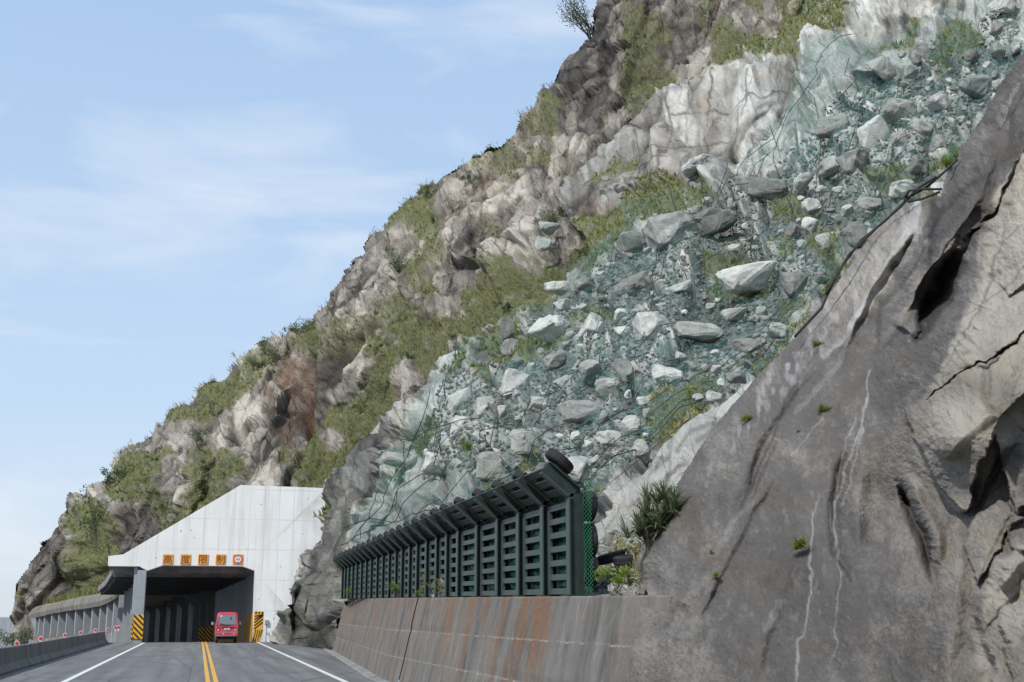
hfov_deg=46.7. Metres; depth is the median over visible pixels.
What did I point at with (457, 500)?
tyre
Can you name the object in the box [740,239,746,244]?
boulder
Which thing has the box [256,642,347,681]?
edge line
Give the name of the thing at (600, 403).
boulder
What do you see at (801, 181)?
boulder
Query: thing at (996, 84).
boulder
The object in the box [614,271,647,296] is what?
boulder
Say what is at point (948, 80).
boulder
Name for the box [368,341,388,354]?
shrub
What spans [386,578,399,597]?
weed
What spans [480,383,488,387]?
boulder
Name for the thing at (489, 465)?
boulder
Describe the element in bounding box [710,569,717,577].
grass tuft
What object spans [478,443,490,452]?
boulder
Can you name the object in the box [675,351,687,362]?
boulder
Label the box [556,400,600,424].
boulder
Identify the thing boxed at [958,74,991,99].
boulder
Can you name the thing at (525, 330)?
boulder
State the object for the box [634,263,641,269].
boulder
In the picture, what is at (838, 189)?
boulder
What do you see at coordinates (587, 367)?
boulder
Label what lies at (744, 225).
boulder
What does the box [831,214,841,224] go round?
boulder
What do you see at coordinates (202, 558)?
sign board
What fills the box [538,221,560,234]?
boulder
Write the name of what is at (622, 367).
boulder
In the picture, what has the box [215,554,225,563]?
sign board
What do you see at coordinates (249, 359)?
shrub
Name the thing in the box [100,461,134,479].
shrub
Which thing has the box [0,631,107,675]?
concrete barrier
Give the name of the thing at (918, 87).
boulder
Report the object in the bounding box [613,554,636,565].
tyre
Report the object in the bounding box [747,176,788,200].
boulder
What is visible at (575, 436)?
boulder
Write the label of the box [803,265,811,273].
boulder
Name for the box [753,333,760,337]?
boulder
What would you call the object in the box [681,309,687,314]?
boulder
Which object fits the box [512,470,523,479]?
tyre
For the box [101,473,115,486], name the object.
shrub
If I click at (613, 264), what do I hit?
boulder
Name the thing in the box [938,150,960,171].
grass tuft
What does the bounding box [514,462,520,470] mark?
boulder
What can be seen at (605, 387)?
boulder
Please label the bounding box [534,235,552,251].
boulder
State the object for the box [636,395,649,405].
boulder
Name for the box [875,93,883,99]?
boulder
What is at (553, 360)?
boulder
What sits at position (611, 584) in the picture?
ledge rubble
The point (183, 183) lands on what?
sky
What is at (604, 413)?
boulder
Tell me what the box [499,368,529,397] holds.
boulder
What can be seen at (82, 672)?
edge line
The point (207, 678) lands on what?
line
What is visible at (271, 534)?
rock shed
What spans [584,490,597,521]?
tyre
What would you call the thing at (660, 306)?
boulder
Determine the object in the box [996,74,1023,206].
sprayed rock face
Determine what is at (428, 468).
boulder
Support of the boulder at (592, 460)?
on the scree slope
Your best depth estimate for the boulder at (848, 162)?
53.33 m
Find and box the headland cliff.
[10,0,804,640]
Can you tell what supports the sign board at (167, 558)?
attached to the rock shed
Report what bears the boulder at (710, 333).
on the scree slope
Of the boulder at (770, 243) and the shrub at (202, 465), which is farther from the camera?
the shrub at (202, 465)
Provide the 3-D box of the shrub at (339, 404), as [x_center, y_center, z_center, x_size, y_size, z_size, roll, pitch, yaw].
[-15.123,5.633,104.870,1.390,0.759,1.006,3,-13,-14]
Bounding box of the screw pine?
[600,474,688,554]
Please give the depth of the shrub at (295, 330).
138.79 m
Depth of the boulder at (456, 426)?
44.53 m
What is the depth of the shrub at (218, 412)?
126.77 m
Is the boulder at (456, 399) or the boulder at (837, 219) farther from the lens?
the boulder at (456, 399)
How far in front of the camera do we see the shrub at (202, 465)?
105.71 m
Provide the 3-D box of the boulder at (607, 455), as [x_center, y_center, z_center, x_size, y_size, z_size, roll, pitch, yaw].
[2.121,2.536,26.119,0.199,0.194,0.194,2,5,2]
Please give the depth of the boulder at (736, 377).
28.75 m
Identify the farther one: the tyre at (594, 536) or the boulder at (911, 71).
the boulder at (911, 71)
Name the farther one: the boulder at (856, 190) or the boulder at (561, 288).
the boulder at (561, 288)
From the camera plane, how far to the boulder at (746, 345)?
33.47 m
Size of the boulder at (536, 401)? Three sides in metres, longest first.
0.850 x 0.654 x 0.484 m
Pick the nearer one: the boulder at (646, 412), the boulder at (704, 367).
the boulder at (646, 412)
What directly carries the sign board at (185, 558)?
attached to the rock shed
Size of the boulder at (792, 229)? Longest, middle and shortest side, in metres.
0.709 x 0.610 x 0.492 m
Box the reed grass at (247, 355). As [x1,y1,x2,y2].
[109,80,585,471]
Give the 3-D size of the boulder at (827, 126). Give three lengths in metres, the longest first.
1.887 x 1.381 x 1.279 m
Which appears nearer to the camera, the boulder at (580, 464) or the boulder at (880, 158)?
the boulder at (580, 464)
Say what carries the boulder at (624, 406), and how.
on the rockfall net
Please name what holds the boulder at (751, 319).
on the scree slope
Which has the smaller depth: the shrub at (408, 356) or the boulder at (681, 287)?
the boulder at (681, 287)
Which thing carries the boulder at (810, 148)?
on the scree slope
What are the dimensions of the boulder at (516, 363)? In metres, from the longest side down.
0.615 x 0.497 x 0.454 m
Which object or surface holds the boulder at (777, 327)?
on the scree slope
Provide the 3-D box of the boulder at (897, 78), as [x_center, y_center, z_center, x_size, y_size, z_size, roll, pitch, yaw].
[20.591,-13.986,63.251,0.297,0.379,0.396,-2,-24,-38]
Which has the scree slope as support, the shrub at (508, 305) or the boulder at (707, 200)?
the boulder at (707, 200)
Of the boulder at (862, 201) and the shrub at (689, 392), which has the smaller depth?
the shrub at (689, 392)
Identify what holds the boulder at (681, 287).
on the scree slope
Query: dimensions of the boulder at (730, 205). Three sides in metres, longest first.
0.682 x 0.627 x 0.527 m
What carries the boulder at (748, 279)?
on the scree slope
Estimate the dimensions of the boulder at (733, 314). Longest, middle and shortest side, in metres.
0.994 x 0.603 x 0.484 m
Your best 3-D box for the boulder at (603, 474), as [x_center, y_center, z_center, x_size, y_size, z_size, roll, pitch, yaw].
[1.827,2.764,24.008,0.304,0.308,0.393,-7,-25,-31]
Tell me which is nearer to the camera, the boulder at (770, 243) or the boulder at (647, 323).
the boulder at (647, 323)
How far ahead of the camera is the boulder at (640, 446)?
24.56 m
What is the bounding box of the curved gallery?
[27,593,183,642]
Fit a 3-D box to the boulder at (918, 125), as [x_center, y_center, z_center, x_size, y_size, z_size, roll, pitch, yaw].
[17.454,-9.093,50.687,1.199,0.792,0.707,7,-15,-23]
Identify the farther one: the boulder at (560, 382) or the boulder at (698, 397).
the boulder at (560, 382)
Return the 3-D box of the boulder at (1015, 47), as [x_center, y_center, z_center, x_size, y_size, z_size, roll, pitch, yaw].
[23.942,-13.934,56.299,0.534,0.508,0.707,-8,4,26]
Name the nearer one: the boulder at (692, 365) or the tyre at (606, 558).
the tyre at (606, 558)
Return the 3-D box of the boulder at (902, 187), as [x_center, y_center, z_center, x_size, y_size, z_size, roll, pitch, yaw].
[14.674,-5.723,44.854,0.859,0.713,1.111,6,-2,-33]
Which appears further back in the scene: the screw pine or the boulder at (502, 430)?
the boulder at (502, 430)
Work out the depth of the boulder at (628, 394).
33.40 m
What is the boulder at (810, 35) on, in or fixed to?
on the scree slope
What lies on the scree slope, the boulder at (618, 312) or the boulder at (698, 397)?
the boulder at (618, 312)
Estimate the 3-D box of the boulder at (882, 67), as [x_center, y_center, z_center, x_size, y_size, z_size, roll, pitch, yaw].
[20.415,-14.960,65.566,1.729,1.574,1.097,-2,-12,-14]
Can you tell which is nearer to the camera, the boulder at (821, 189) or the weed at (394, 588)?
the weed at (394, 588)
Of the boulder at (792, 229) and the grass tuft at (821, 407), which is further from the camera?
the boulder at (792, 229)
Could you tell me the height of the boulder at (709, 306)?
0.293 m
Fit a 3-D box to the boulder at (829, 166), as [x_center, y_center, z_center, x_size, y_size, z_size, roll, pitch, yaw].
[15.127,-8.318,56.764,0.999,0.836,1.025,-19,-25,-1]
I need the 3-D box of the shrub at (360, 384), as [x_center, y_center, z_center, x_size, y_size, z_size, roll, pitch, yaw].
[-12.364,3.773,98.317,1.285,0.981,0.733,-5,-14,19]
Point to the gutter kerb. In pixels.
(363, 671)
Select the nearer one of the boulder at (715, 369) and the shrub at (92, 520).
the boulder at (715, 369)
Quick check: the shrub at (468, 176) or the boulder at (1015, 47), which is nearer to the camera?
the boulder at (1015, 47)
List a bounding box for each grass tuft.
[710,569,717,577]
[740,412,754,420]
[789,535,808,550]
[810,338,821,345]
[815,402,830,414]
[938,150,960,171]
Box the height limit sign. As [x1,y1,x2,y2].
[233,554,242,563]
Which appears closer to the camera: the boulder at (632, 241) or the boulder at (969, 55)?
the boulder at (969, 55)
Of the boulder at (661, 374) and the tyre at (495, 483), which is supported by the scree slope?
the boulder at (661, 374)
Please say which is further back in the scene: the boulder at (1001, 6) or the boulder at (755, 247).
the boulder at (1001, 6)
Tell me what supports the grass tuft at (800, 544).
on the sprayed rock face at (888, 486)
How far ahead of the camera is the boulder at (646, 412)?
29.21 m
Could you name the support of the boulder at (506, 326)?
on the scree slope
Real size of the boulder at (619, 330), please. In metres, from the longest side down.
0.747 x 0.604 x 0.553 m
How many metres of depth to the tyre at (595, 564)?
16.75 m
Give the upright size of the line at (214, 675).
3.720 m
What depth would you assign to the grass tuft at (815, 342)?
16.89 m
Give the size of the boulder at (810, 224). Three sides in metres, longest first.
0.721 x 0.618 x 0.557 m
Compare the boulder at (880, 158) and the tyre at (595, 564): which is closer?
the tyre at (595, 564)
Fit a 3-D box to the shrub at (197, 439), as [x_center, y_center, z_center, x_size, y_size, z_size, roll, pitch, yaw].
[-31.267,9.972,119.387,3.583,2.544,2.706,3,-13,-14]
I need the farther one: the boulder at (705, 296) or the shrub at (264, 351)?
the shrub at (264, 351)
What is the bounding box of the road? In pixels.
[0,642,374,681]
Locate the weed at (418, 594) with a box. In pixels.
[414,588,423,597]
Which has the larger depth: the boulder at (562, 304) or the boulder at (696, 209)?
the boulder at (696, 209)
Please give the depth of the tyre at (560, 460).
16.91 m
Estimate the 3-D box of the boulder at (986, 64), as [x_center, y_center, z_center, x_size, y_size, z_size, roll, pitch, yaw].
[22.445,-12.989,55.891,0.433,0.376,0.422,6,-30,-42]
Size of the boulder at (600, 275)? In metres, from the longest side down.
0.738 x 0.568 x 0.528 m
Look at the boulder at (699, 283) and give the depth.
50.47 m
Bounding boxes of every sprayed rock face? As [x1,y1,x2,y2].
[626,50,1023,681]
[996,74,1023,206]
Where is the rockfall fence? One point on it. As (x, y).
(523, 535)
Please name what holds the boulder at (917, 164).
on the scree slope
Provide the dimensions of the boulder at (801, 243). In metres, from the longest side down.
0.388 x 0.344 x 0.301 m
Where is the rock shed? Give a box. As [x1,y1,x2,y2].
[0,485,324,646]
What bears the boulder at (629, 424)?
on the scree slope
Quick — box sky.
[0,0,596,616]
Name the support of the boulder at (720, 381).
on the rockfall net
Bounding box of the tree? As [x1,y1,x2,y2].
[556,0,597,43]
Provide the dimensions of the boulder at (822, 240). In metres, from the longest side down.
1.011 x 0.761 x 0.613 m
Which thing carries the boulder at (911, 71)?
on the scree slope
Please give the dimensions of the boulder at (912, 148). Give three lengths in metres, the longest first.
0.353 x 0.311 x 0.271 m
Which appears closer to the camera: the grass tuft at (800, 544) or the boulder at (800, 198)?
the grass tuft at (800, 544)
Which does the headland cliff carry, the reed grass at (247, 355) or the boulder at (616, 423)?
the reed grass at (247, 355)
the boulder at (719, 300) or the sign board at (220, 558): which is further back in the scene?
the sign board at (220, 558)
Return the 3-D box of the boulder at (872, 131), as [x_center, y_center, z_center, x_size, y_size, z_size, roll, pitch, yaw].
[16.981,-9.671,55.561,1.543,1.491,1.249,-18,-38,36]
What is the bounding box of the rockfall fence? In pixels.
[332,461,593,598]
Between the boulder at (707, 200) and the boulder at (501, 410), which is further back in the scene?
the boulder at (707, 200)
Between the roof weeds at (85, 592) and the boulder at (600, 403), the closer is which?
the boulder at (600, 403)
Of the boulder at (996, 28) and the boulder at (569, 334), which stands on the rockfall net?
the boulder at (996, 28)
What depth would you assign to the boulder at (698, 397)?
27.32 m
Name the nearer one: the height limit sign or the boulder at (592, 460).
the boulder at (592, 460)
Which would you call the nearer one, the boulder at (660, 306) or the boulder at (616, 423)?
the boulder at (616, 423)
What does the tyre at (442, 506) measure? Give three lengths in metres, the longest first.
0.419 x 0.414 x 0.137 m
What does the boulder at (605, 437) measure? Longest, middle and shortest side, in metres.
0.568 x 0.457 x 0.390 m
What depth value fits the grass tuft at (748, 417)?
15.57 m
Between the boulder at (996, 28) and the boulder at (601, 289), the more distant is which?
the boulder at (996, 28)
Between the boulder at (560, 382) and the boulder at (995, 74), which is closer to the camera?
the boulder at (560, 382)
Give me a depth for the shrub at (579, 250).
84.83 m
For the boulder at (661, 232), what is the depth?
59.03 m
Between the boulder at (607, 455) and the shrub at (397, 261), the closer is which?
the boulder at (607, 455)
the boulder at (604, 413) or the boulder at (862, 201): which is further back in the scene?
the boulder at (862, 201)
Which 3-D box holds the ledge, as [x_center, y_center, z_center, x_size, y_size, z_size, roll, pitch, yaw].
[-1.759,7.839,36.684,4.261,0.909,49.682,3,-13,-12]
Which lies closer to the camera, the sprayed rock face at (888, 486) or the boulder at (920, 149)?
the sprayed rock face at (888, 486)
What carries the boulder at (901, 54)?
on the rockfall net
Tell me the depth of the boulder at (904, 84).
60.58 m
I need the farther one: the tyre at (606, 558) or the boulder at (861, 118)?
the boulder at (861, 118)
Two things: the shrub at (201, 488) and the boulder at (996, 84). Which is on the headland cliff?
the shrub at (201, 488)
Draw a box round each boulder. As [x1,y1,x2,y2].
[421,451,444,474]
[447,387,471,412]
[450,415,471,437]
[471,469,475,477]
[476,396,497,417]
[476,451,507,481]
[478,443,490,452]
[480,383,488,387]
[484,428,505,446]
[497,317,515,339]
[497,405,506,415]
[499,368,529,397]
[500,338,518,355]
[504,438,509,445]
[509,358,523,368]
[509,429,536,459]
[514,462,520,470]
[521,327,529,334]
[528,314,570,342]
[529,363,535,368]
[529,396,548,413]
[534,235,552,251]
[535,462,545,469]
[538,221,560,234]
[538,348,543,353]
[541,376,547,383]
[543,351,566,370]
[544,281,569,295]
[545,418,558,431]
[553,298,569,310]
[553,375,577,391]
[555,433,563,440]
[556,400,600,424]
[561,340,571,349]
[563,443,570,448]
[566,330,574,337]
[568,456,590,481]
[570,431,580,440]
[573,275,595,294]
[575,312,603,341]
[575,343,583,352]
[578,359,602,381]
[579,303,586,309]
[584,440,593,449]
[587,455,601,465]
[594,400,604,408]
[595,283,605,293]
[595,378,620,400]
[595,430,621,447]
[595,468,609,484]
[596,271,609,280]
[598,295,604,302]
[598,410,608,422]
[604,452,612,459]
[605,262,615,267]
[612,358,633,381]
[613,326,630,338]
[613,420,619,426]
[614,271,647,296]
[614,308,627,322]
[616,230,645,252]
[620,415,640,436]
[621,402,628,411]
[624,390,631,398]
[632,311,669,340]
[633,439,648,457]
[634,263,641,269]
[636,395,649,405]
[642,408,650,419]
[643,211,698,251]
[643,247,651,254]
[643,383,650,390]
[645,427,651,433]
[651,364,682,383]
[655,303,665,311]
[665,280,692,295]
[673,321,723,343]
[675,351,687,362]
[681,154,711,178]
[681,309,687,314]
[685,360,697,368]
[692,206,701,213]
[692,393,703,401]
[693,207,737,235]
[695,279,701,285]
[696,251,702,259]
[700,364,708,372]
[701,292,708,301]
[702,197,711,205]
[705,303,716,309]
[705,390,722,402]
[710,349,720,357]
[710,365,721,374]
[715,260,776,296]
[715,298,722,303]
[717,378,724,386]
[720,307,748,321]
[724,371,746,383]
[727,198,736,210]
[728,244,739,252]
[730,338,761,353]
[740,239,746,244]
[741,222,750,229]
[743,359,751,367]
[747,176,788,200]
[747,317,754,322]
[752,245,758,250]
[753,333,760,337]
[756,306,768,314]
[766,240,781,250]
[768,322,787,338]
[780,272,807,299]
[783,165,790,172]
[786,223,800,237]
[786,256,793,260]
[793,172,813,195]
[796,33,817,52]
[796,239,806,249]
[797,195,804,200]
[801,197,821,214]
[801,217,818,232]
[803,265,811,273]
[807,145,815,151]
[812,272,829,282]
[815,113,849,138]
[815,155,839,177]
[815,231,841,252]
[816,185,826,192]
[825,208,835,213]
[831,186,842,192]
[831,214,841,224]
[835,146,869,175]
[840,204,853,216]
[841,221,868,247]
[853,186,860,193]
[854,194,881,210]
[855,92,864,99]
[857,115,891,148]
[859,114,864,122]
[865,56,896,83]
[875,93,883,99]
[875,155,885,162]
[881,98,914,123]
[889,179,915,199]
[890,129,907,144]
[894,75,900,81]
[897,51,906,58]
[900,80,909,90]
[904,65,918,78]
[908,42,930,66]
[908,117,933,135]
[908,145,915,151]
[908,156,928,175]
[915,85,922,90]
[918,147,925,152]
[925,86,930,91]
[926,76,933,83]
[926,91,951,111]
[928,134,948,152]
[934,64,940,71]
[946,78,951,83]
[949,86,957,91]
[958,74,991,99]
[963,49,980,62]
[982,60,992,69]
[987,0,1016,13]
[989,41,1005,62]
[990,20,1002,36]
[991,70,999,78]
[991,78,1003,89]
[1010,42,1021,52]
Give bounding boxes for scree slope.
[268,0,1023,649]
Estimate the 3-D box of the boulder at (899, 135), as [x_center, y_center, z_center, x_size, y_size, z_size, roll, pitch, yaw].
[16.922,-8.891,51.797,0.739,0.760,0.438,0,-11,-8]
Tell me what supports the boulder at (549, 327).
on the scree slope
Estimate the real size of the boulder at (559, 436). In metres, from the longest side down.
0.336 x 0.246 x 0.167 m
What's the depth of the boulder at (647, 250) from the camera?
62.65 m
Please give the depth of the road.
38.07 m
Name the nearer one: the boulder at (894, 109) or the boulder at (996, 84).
the boulder at (996, 84)
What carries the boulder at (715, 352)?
on the rockfall net
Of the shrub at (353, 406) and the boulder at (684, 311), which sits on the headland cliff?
the shrub at (353, 406)
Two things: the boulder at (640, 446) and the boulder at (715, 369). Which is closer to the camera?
the boulder at (640, 446)
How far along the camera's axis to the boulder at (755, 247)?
50.80 m
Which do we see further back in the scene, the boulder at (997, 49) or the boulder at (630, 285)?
the boulder at (997, 49)
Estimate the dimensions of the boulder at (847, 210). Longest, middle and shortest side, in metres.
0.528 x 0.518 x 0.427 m
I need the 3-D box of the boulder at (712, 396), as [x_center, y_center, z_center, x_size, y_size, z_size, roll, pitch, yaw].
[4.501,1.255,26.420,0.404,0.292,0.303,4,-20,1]
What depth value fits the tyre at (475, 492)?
22.11 m
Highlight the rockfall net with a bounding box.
[338,29,1023,546]
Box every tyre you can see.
[429,508,437,514]
[439,504,448,509]
[453,497,461,503]
[472,489,481,495]
[491,480,500,487]
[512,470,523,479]
[545,448,573,473]
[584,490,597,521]
[584,523,597,555]
[585,556,599,586]
[597,550,624,564]
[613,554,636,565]
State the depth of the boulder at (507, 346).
53.51 m
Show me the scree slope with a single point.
(728, 114)
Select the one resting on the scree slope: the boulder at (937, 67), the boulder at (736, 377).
the boulder at (937, 67)
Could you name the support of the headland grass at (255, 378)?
on the headland cliff
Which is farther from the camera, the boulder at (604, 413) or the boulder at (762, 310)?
the boulder at (762, 310)
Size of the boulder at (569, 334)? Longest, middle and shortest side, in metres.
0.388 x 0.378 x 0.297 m
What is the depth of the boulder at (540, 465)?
29.62 m
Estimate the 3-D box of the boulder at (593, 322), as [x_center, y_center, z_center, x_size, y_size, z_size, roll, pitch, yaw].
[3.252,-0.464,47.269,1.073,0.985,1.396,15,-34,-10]
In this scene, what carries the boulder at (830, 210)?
on the scree slope
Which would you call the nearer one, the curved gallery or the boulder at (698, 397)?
the boulder at (698, 397)
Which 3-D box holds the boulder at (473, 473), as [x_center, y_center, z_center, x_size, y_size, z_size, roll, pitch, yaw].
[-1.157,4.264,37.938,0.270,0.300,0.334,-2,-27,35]
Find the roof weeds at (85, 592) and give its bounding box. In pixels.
[43,585,99,603]
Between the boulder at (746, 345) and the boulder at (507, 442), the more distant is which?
the boulder at (507, 442)
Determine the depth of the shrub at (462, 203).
137.13 m
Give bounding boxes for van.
[211,612,240,642]
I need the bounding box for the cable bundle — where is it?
[794,159,957,336]
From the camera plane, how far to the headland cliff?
125.78 m
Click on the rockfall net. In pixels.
(688, 309)
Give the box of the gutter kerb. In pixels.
[324,648,388,681]
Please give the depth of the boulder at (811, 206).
51.15 m
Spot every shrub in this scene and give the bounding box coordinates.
[0,629,28,646]
[10,626,33,643]
[72,484,115,543]
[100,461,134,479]
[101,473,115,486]
[148,490,160,498]
[186,427,208,450]
[194,481,208,494]
[200,460,215,470]
[211,409,223,416]
[243,357,264,368]
[257,336,293,359]
[282,316,315,334]
[334,402,348,408]
[350,402,364,409]
[356,381,366,390]
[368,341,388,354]
[375,378,390,394]
[382,243,408,272]
[400,352,414,358]
[416,184,439,198]
[440,191,465,212]
[455,170,481,183]
[463,441,474,460]
[498,301,510,311]
[532,204,570,224]
[573,247,586,255]
[682,385,704,402]
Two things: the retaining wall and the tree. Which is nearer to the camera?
the retaining wall
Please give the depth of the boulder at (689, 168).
71.59 m
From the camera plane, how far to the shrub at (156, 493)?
125.76 m
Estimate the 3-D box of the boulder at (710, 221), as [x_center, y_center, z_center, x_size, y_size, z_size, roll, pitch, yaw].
[9.987,-5.881,58.111,2.100,1.316,1.267,-10,-4,-20]
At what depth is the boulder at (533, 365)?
46.69 m
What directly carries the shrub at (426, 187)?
on the headland cliff
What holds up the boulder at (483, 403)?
on the scree slope
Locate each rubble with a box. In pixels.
[422,5,1019,492]
[585,538,639,594]
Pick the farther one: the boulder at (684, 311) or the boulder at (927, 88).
the boulder at (927, 88)
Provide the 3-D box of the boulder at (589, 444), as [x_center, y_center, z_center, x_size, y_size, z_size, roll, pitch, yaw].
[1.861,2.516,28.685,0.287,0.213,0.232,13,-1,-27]
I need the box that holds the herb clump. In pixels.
[593,565,632,593]
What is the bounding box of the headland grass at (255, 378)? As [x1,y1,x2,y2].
[15,0,801,630]
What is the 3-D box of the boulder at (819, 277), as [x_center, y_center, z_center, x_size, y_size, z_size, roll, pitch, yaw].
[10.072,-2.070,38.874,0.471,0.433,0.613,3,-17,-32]
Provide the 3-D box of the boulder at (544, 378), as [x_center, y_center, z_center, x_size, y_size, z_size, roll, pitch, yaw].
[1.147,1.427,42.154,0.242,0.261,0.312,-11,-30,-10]
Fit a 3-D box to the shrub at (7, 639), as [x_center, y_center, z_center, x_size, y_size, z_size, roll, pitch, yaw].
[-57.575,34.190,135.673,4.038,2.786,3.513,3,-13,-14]
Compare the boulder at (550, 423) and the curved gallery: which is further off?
the curved gallery
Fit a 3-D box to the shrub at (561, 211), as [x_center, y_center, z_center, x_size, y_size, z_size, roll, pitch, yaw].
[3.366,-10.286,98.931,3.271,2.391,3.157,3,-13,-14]
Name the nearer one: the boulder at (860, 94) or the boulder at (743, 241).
the boulder at (743, 241)
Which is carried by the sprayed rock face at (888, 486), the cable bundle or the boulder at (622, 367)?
the cable bundle
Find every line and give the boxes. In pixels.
[61,642,144,681]
[201,642,209,681]
[204,642,217,681]
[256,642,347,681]
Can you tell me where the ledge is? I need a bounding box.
[417,591,647,598]
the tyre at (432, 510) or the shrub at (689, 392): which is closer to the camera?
the tyre at (432, 510)
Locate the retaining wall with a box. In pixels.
[330,595,672,681]
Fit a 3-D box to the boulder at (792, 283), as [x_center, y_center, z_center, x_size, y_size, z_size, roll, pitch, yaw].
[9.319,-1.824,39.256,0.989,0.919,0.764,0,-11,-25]
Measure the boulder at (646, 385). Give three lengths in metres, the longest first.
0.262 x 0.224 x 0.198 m
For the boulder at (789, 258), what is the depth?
45.31 m
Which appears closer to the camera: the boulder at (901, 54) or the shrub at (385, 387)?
the boulder at (901, 54)
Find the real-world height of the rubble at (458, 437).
32.864 m
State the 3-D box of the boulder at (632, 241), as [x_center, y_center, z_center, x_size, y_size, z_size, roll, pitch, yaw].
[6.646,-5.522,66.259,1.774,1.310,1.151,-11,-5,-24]
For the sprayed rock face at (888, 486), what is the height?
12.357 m
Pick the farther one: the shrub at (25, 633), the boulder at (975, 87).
the shrub at (25, 633)
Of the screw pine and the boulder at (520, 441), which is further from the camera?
the boulder at (520, 441)
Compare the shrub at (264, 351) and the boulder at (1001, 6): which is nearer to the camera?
the boulder at (1001, 6)
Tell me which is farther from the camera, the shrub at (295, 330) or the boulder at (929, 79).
the shrub at (295, 330)
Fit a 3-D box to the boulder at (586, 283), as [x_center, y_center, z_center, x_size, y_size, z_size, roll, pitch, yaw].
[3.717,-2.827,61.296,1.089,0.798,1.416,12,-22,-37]
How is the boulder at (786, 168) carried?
on the scree slope
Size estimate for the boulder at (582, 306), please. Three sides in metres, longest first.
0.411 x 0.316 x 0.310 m
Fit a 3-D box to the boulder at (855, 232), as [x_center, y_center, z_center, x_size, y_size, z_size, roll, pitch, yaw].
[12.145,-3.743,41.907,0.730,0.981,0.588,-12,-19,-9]
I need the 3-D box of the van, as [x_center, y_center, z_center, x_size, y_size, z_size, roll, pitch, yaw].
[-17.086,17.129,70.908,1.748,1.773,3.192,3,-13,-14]
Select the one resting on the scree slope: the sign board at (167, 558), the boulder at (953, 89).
the boulder at (953, 89)
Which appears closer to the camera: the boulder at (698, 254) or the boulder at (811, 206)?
the boulder at (811, 206)
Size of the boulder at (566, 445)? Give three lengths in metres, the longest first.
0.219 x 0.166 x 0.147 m
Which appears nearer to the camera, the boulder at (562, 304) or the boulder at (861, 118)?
the boulder at (562, 304)
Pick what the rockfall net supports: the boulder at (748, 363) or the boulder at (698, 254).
the boulder at (748, 363)
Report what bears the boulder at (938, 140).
on the scree slope
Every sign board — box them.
[162,554,172,563]
[180,554,190,563]
[198,554,208,563]
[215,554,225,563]
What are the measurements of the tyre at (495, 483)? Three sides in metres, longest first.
0.419 x 0.414 x 0.137 m
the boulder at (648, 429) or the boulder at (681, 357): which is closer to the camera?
the boulder at (648, 429)
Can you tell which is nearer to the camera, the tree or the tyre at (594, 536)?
the tyre at (594, 536)
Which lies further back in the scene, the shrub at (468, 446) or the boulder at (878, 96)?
the boulder at (878, 96)
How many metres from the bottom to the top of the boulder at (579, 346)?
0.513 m
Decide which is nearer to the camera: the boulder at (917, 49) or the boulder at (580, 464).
the boulder at (580, 464)
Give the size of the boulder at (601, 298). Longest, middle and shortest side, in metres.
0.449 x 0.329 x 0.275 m
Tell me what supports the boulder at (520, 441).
on the scree slope
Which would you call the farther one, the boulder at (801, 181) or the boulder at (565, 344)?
the boulder at (801, 181)
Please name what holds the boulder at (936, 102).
on the scree slope

